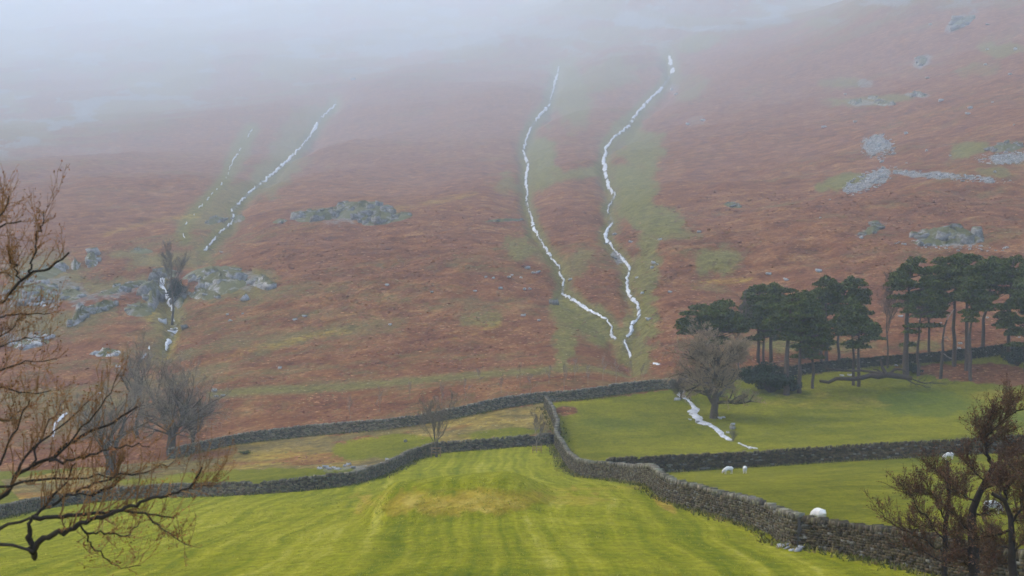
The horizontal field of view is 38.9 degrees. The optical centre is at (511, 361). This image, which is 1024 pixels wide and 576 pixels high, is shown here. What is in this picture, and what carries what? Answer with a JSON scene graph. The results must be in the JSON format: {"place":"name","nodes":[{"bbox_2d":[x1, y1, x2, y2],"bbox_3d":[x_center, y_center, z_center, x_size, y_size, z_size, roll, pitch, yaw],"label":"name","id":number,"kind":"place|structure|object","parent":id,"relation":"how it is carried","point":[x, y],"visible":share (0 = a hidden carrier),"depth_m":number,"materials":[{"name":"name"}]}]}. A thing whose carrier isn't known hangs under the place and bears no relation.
{"place":"outdoors","nodes":[
{"label":"outdoors","id":0,"kind":"place"},
{"bbox_2d":[0,0,1023,494],"bbox_3d":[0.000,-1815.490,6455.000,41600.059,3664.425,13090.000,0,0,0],"label":"hillside","id":1,"kind":"structure","parent":0,"point":[142,118],"depth_m":724.30,"materials":[{"name":"brown plant"}]},
{"bbox_2d":[9,333,54,349],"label":"crag","id":2,"kind":"structure","parent":1,"relation":"on","point":[32,344],"depth_m":312.37,"materials":[{"name":"grey stone"}]},
{"bbox_2d":[26,295,47,306],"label":"boulder heap","id":3,"kind":"object","parent":1,"relation":"on","point":[42,303],"visible":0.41,"depth_m":352.27,"materials":[{"name":"grey stone"}]},
{"bbox_2d":[9,261,68,282],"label":"crag","id":4,"kind":"structure","parent":1,"relation":"on","point":[58,268],"depth_m":414.91,"materials":[{"name":"grey stone"}]},
{"bbox_2d":[1,276,86,305],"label":"crag","id":5,"kind":"structure","parent":1,"relation":"on","point":[73,293],"depth_m":370.09,"materials":[{"name":"grey stone"}]},
{"bbox_2d":[51,412,66,436],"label":"beck","id":6,"kind":"structure","parent":1,"relation":"on","point":[60,418],"depth_m":234.13,"materials":[{"name":"white liquid"}]},
{"bbox_2d":[71,247,101,269],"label":"crag","id":7,"kind":"structure","parent":1,"relation":"on","point":[92,259],"depth_m":448.94,"materials":[{"name":"grey stone"}]},
{"bbox_2d":[90,347,119,356],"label":"crag","id":8,"kind":"structure","parent":1,"relation":"on","point":[103,351],"depth_m":287.57,"materials":[{"name":"grey stone"}]},
{"bbox_2d":[66,280,149,326],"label":"crag","id":9,"kind":"structure","parent":1,"relation":"on","point":[82,313],"depth_m":340.74,"materials":[{"name":"grey stone"}]},
{"bbox_2d":[111,330,159,437],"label":"thorn tree","id":10,"kind":"object","parent":1,"relation":"on","point":[138,363],"visible":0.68,"depth_m":213.89,"materials":[{"name":"brown plant"}]},
{"bbox_2d":[131,247,152,253],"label":"crag","id":11,"kind":"structure","parent":1,"relation":"on","point":[137,250],"depth_m":472.49,"materials":[{"name":"grey stone"}]},
{"bbox_2d":[124,267,186,316],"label":"crag","id":12,"kind":"structure","parent":1,"relation":"on","point":[151,293],"depth_m":357.45,"materials":[{"name":"grey stone"}]},
{"bbox_2d":[158,318,166,324],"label":"boulder","id":13,"kind":"object","parent":1,"relation":"on","point":[163,320],"visible":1,"depth_m":320.13,"materials":[{"name":"grey stone"}]},
{"bbox_2d":[159,277,177,350],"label":"beck","id":14,"kind":"structure","parent":1,"relation":"on","point":[168,342],"depth_m":354.23,"materials":[{"name":"white liquid"}]},
{"bbox_2d":[152,238,197,324],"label":"alder tree","id":15,"kind":"object","parent":1,"relation":"on","point":[169,254],"visible":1,"depth_m":324.10,"materials":[{"name":"grey plant"}]},
{"bbox_2d":[165,277,187,297],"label":"holly bush","id":16,"kind":"object","parent":1,"relation":"on","point":[178,289],"visible":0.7,"depth_m":357.55,"materials":[{"name":"green plant"}]},
{"bbox_2d":[120,347,233,456],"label":"thorn tree","id":17,"kind":"object","parent":1,"relation":"on","point":[174,427],"visible":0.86,"depth_m":195.74,"materials":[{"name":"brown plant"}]},
{"bbox_2d":[167,382,218,442],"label":"thorn tree","id":18,"kind":"object","parent":1,"relation":"on","point":[196,428],"visible":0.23,"depth_m":204.91,"materials":[{"name":"brown plant"}]},
{"bbox_2d":[182,266,248,299],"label":"crag","id":19,"kind":"structure","parent":1,"relation":"on","point":[217,282],"depth_m":361.98,"materials":[{"name":"grey stone"}]},
{"bbox_2d":[183,129,252,237],"bbox_3d":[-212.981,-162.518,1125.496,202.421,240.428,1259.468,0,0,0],"label":"beck","id":20,"kind":"structure","parent":1,"relation":"on","point":[221,182],"depth_m":1118.44,"materials":[{"name":"white liquid"}]},
{"bbox_2d":[204,214,244,224],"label":"crag","id":21,"kind":"structure","parent":1,"relation":"on","point":[214,219],"depth_m":590.05,"materials":[{"name":"grey stone"}]},
{"bbox_2d":[240,293,249,300],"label":"boulder","id":22,"kind":"object","parent":1,"relation":"on","point":[245,296],"visible":1,"depth_m":331.41,"materials":[{"name":"grey stone"}]},
{"bbox_2d":[246,274,276,289],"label":"crag","id":23,"kind":"structure","parent":1,"relation":"on","point":[262,281],"depth_m":340.98,"materials":[{"name":"grey stone"}]},
{"bbox_2d":[204,104,335,250],"bbox_3d":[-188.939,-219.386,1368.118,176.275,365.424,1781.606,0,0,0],"label":"beck","id":24,"kind":"structure","parent":1,"relation":"on","point":[284,162],"depth_m":1164.13,"materials":[{"name":"white liquid"}]},
{"bbox_2d":[272,200,412,225],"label":"crag","id":25,"kind":"structure","parent":1,"relation":"on","point":[368,213],"depth_m":526.02,"materials":[{"name":"grey stone"}]},
{"bbox_2d":[373,385,382,404],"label":"sapling","id":26,"kind":"object","parent":1,"relation":"on","point":[379,397],"visible":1,"depth_m":211.59,"materials":[{"name":"brown plant"}]},
{"bbox_2d":[486,218,523,221],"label":"crag","id":27,"kind":"structure","parent":1,"relation":"on","point":[502,220],"depth_m":478.95,"materials":[{"name":"grey stone"}]},
{"bbox_2d":[0,190,1023,464],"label":"bracken","id":28,"kind":"object","parent":1,"relation":"on","point":[302,412],"visible":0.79,"depth_m":293.71,"materials":[{"name":"brown plant"}]},
{"bbox_2d":[549,298,559,304],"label":"boulder","id":29,"kind":"object","parent":1,"relation":"on","point":[554,301],"visible":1,"depth_m":296.95,"materials":[{"name":"grey stone"}]},
{"bbox_2d":[522,67,616,338],"bbox_3d":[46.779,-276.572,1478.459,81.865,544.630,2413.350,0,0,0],"label":"beck","id":30,"kind":"structure","parent":1,"relation":"on","point":[546,248],"depth_m":468.89,"materials":[{"name":"white liquid"}]},
{"bbox_2d":[602,56,674,357],"bbox_3d":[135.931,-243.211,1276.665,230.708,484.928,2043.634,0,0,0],"label":"beck","id":31,"kind":"structure","parent":1,"relation":"on","point":[605,234],"depth_m":533.08,"materials":[{"name":"white liquid"}]},
{"bbox_2d":[673,298,752,366],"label":"pine tree","id":32,"kind":"object","parent":1,"relation":"on","point":[716,314],"visible":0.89,"depth_m":222.03,"materials":[{"name":"green plant"}]},
{"bbox_2d":[724,202,741,207],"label":"crag","id":33,"kind":"structure","parent":1,"relation":"on","point":[733,204],"depth_m":460.65,"materials":[{"name":"grey stone"}]},
{"bbox_2d":[731,290,751,368],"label":"pine tree","id":34,"kind":"object","parent":1,"relation":"on","point":[741,309],"visible":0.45,"depth_m":226.20,"materials":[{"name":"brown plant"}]},
{"bbox_2d":[736,283,778,362],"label":"pine tree","id":35,"kind":"object","parent":1,"relation":"on","point":[751,296],"visible":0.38,"depth_m":229.72,"materials":[{"name":"green plant"}]},
{"bbox_2d":[742,299,778,364],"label":"pine tree","id":36,"kind":"object","parent":1,"relation":"on","point":[759,312],"visible":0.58,"depth_m":228.07,"materials":[{"name":"green plant"}]},
{"bbox_2d":[750,281,798,361],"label":"pine tree","id":37,"kind":"object","parent":1,"relation":"on","point":[777,288],"visible":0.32,"depth_m":230.25,"materials":[{"name":"green plant"}]},
{"bbox_2d":[810,296,837,360],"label":"pine tree","id":38,"kind":"object","parent":1,"relation":"on","point":[824,301],"visible":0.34,"depth_m":225.79,"materials":[{"name":"green plant"}]},
{"bbox_2d":[809,274,846,360],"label":"pine tree","id":39,"kind":"object","parent":1,"relation":"on","point":[832,288],"visible":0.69,"depth_m":225.10,"materials":[{"name":"green plant"}]},
{"bbox_2d":[830,275,872,359],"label":"pine tree","id":40,"kind":"object","parent":1,"relation":"on","point":[852,283],"visible":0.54,"depth_m":226.74,"materials":[{"name":"green plant"}]},
{"bbox_2d":[858,220,884,234],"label":"crag","id":41,"kind":"structure","parent":1,"relation":"on","point":[875,227],"depth_m":340.64,"materials":[{"name":"grey stone"}]},
{"bbox_2d":[847,91,926,106],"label":"crag","id":42,"kind":"structure","parent":1,"relation":"on","point":[884,103],"depth_m":892.85,"materials":[{"name":"grey stone"}]},
{"bbox_2d":[914,55,927,65],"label":"crag","id":43,"kind":"structure","parent":1,"relation":"on","point":[922,60],"depth_m":1201.04,"materials":[{"name":"grey stone"}]},
{"bbox_2d":[909,274,953,351],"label":"pine tree","id":44,"kind":"object","parent":1,"relation":"on","point":[928,317],"visible":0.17,"depth_m":227.13,"materials":[{"name":"green plant"}]},
{"bbox_2d":[842,133,1023,250],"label":"scree","id":45,"kind":"structure","parent":1,"relation":"on","point":[895,172],"depth_m":461.11,"materials":[{"name":"grey stone"}]},
{"bbox_2d":[939,309,953,378],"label":"dead tree","id":46,"kind":"object","parent":1,"relation":"on","point":[941,360],"visible":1,"depth_m":204.85,"materials":[{"name":"wood"}]},
{"bbox_2d":[909,223,984,245],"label":"crag","id":47,"kind":"structure","parent":1,"relation":"on","point":[955,233],"depth_m":316.64,"materials":[{"name":"grey stone"}]},
{"bbox_2d":[948,15,975,31],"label":"crag","id":48,"kind":"structure","parent":1,"relation":"on","point":[956,22],"depth_m":1382.37,"materials":[{"name":"grey stone"}]},
{"bbox_2d":[980,255,1015,346],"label":"pine tree","id":49,"kind":"object","parent":1,"relation":"on","point":[1001,289],"visible":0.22,"depth_m":227.41,"materials":[{"name":"green plant"}]},
{"bbox_2d":[984,139,1023,152],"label":"crag","id":50,"kind":"structure","parent":1,"relation":"on","point":[1006,145],"depth_m":512.68,"materials":[{"name":"grey stone"}]},
{"bbox_2d":[0,352,1023,575],"bbox_3d":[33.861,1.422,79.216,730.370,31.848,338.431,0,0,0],"label":"pasture","id":51,"kind":"structure","parent":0,"point":[833,414],"depth_m":106.12,"materials":[{"name":"green plant"}]},
{"bbox_2d":[0,160,238,575],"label":"ash tree","id":52,"kind":"object","parent":51,"relation":"on","point":[32,548],"visible":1,"depth_m":15.97,"materials":[{"name":"brown plant"}]},
{"bbox_2d":[68,369,171,474],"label":"thorn tree","id":53,"kind":"object","parent":51,"relation":"on","point":[122,431],"visible":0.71,"depth_m":181.81,"materials":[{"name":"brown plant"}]},
{"bbox_2d":[240,450,252,453],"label":"rush tussock","id":54,"kind":"object","parent":51,"relation":"on","point":[245,452],"visible":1,"depth_m":191.55,"materials":[{"name":"green plant"}]},
{"bbox_2d":[0,432,553,517],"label":"dry stone wall","id":55,"kind":"structure","parent":51,"relation":"on","point":[289,484],"depth_m":145.13,"materials":[{"name":"grey stone"}]},
{"bbox_2d":[167,378,675,458],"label":"dry stone wall","id":56,"kind":"structure","parent":51,"relation":"on","point":[463,410],"depth_m":202.06,"materials":[{"name":"grey stone"}]},
{"bbox_2d":[431,447,440,456],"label":"tree guard","id":57,"kind":"object","parent":51,"relation":"on","point":[434,450],"visible":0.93,"depth_m":168.61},
{"bbox_2d":[415,388,460,456],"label":"bare tree","id":58,"kind":"object","parent":51,"relation":"on","point":[434,418],"visible":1,"depth_m":168.00,"materials":[{"name":"brown plant"}]},
{"bbox_2d":[532,445,541,452],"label":"tree guard","id":59,"kind":"object","parent":51,"relation":"on","point":[537,447],"visible":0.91,"depth_m":167.26,"materials":[{"name":"brown wood"}]},
{"bbox_2d":[529,407,548,452],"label":"bare tree","id":60,"kind":"object","parent":51,"relation":"on","point":[536,419],"visible":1,"depth_m":166.83,"materials":[{"name":"brown plant"}]},
{"bbox_2d":[543,396,804,546],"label":"dry stone wall","id":61,"kind":"structure","parent":51,"relation":"on","point":[773,519],"depth_m":89.38,"materials":[{"name":"grey stone"}]},
{"bbox_2d":[669,375,687,398],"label":"thorn tree","id":62,"kind":"object","parent":51,"relation":"on","point":[676,384],"visible":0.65,"depth_m":204.90,"materials":[{"name":"brown plant"}]},
{"bbox_2d":[678,381,731,439],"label":"beck","id":63,"kind":"structure","parent":51,"relation":"on","point":[694,410],"depth_m":190.04,"materials":[{"name":"white liquid"}]},
{"bbox_2d":[662,316,765,418],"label":"oak tree","id":64,"kind":"object","parent":51,"relation":"on","point":[716,373],"visible":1,"depth_m":191.49,"materials":[{"name":"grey plant"}]},
{"bbox_2d":[722,466,732,473],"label":"sheep","id":65,"kind":"object","parent":51,"relation":"on","point":[727,468],"visible":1,"depth_m":133.85},
{"bbox_2d":[729,428,737,440],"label":"thorn tree","id":66,"kind":"object","parent":51,"relation":"on","point":[733,432],"visible":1,"depth_m":172.00,"materials":[{"name":"brown plant"}]},
{"bbox_2d":[739,360,803,392],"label":"yew bush","id":67,"kind":"object","parent":51,"relation":"on","point":[765,377],"visible":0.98,"depth_m":208.37,"materials":[{"name":"green plant"}]},
{"bbox_2d":[776,542,790,546],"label":"stone","id":68,"kind":"object","parent":51,"relation":"on","point":[787,543],"visible":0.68,"depth_m":69.86,"materials":[{"name":"grey stone"}]},
{"bbox_2d":[761,289,830,395],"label":"pine tree","id":69,"kind":"object","parent":51,"relation":"on","point":[796,303],"visible":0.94,"depth_m":206.01,"materials":[{"name":"green plant"}]},
{"bbox_2d":[794,547,802,551],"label":"stone","id":70,"kind":"object","parent":51,"relation":"on","point":[797,549],"visible":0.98,"depth_m":67.72,"materials":[{"name":"grey stone"}]},
{"bbox_2d":[777,306,833,393],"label":"pine tree","id":71,"kind":"object","parent":51,"relation":"on","point":[796,322],"visible":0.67,"depth_m":206.88,"materials":[{"name":"green plant"}]},
{"bbox_2d":[789,332,836,388],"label":"pine tree","id":72,"kind":"object","parent":51,"relation":"on","point":[812,354],"visible":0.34,"depth_m":210.34,"materials":[{"name":"green plant"}]},
{"bbox_2d":[605,434,1023,471],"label":"dry stone wall","id":73,"kind":"structure","parent":51,"relation":"on","point":[724,459],"depth_m":141.44,"materials":[{"name":"grey stone"}]},
{"bbox_2d":[810,508,825,516],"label":"sheep","id":74,"kind":"object","parent":51,"relation":"on","point":[816,512],"visible":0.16,"depth_m":79.58},
{"bbox_2d":[831,296,868,385],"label":"pine tree","id":75,"kind":"object","parent":51,"relation":"on","point":[853,303],"visible":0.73,"depth_m":211.26,"materials":[{"name":"green plant"}]},
{"bbox_2d":[834,304,886,386],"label":"pine tree","id":76,"kind":"object","parent":51,"relation":"on","point":[869,329],"visible":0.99,"depth_m":210.33,"materials":[{"name":"green plant"}]},
{"bbox_2d":[700,344,1023,378],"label":"dry stone wall","id":77,"kind":"structure","parent":51,"relation":"on","point":[978,352],"depth_m":223.79,"materials":[{"name":"grey stone"}]},
{"bbox_2d":[819,359,947,387],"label":"fallen tree","id":78,"kind":"object","parent":51,"relation":"on","point":[879,374],"visible":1,"depth_m":205.85,"materials":[{"name":"brown wood"}]},
{"bbox_2d":[877,269,902,367],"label":"ash tree","id":79,"kind":"object","parent":51,"relation":"on","point":[887,305],"visible":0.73,"depth_m":221.94,"materials":[{"name":"brown plant"}]},
{"bbox_2d":[790,514,1023,575],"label":"dry stone wall","id":80,"kind":"structure","parent":51,"relation":"on","point":[826,533],"depth_m":62.99,"materials":[{"name":"grey stone"}]},
{"bbox_2d":[883,256,947,374],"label":"pine tree","id":81,"kind":"object","parent":51,"relation":"on","point":[900,277],"visible":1,"depth_m":216.34,"materials":[{"name":"green plant"}]},
{"bbox_2d":[909,363,923,372],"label":"holly bush","id":82,"kind":"object","parent":51,"relation":"on","point":[913,368],"visible":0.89,"depth_m":217.34,"materials":[{"name":"green plant"}]},
{"bbox_2d":[859,442,984,575],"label":"alder tree","id":83,"kind":"object","parent":51,"relation":"on","point":[920,489],"visible":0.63,"depth_m":45.91,"materials":[{"name":"brown plant"}]},
{"bbox_2d":[899,289,950,375],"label":"pine tree","id":84,"kind":"object","parent":51,"relation":"on","point":[931,301],"visible":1,"depth_m":215.49,"materials":[{"name":"green plant"}]},
{"bbox_2d":[942,452,952,459],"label":"sheep","id":85,"kind":"object","parent":51,"relation":"on","point":[948,454],"visible":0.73,"depth_m":131.87},
{"bbox_2d":[930,252,989,366],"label":"pine tree","id":86,"kind":"object","parent":51,"relation":"on","point":[942,264],"visible":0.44,"depth_m":220.66,"materials":[{"name":"green plant"}]},
{"bbox_2d":[943,254,997,370],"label":"pine tree","id":87,"kind":"object","parent":51,"relation":"on","point":[988,271],"visible":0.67,"depth_m":217.23,"materials":[{"name":"green plant"}]},
{"bbox_2d":[924,373,1023,575],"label":"alder tree","id":88,"kind":"object","parent":51,"relation":"on","point":[987,429],"visible":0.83,"depth_m":43.83,"materials":[{"name":"brown plant"}]},
{"bbox_2d":[953,274,997,380],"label":"pine tree","id":89,"kind":"object","parent":51,"relation":"on","point":[973,290],"visible":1,"depth_m":210.51,"materials":[{"name":"green plant"}]},
{"bbox_2d":[954,435,1023,575],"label":"alder tree","id":90,"kind":"object","parent":51,"relation":"on","point":[1009,478],"visible":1,"depth_m":41.00,"materials":[{"name":"brown plant"}]},
{"bbox_2d":[983,500,1003,510],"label":"sheep","id":91,"kind":"object","parent":51,"relation":"on","point":[994,506],"visible":0.17,"depth_m":80.87},
{"bbox_2d":[988,254,1023,351],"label":"pine tree","id":92,"kind":"object","parent":51,"relation":"on","point":[1005,266],"visible":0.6,"depth_m":223.27,"materials":[{"name":"green plant"}]},
{"bbox_2d":[993,278,1023,348],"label":"pine tree","id":93,"kind":"object","parent":51,"relation":"on","point":[1006,316],"visible":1,"depth_m":214.41,"materials":[{"name":"green plant"}]},
{"bbox_2d":[1001,346,1023,365],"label":"holly bush","id":94,"kind":"object","parent":51,"relation":"on","point":[1013,357],"visible":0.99,"depth_m":218.71,"materials":[{"name":"green plant"}]}
]}

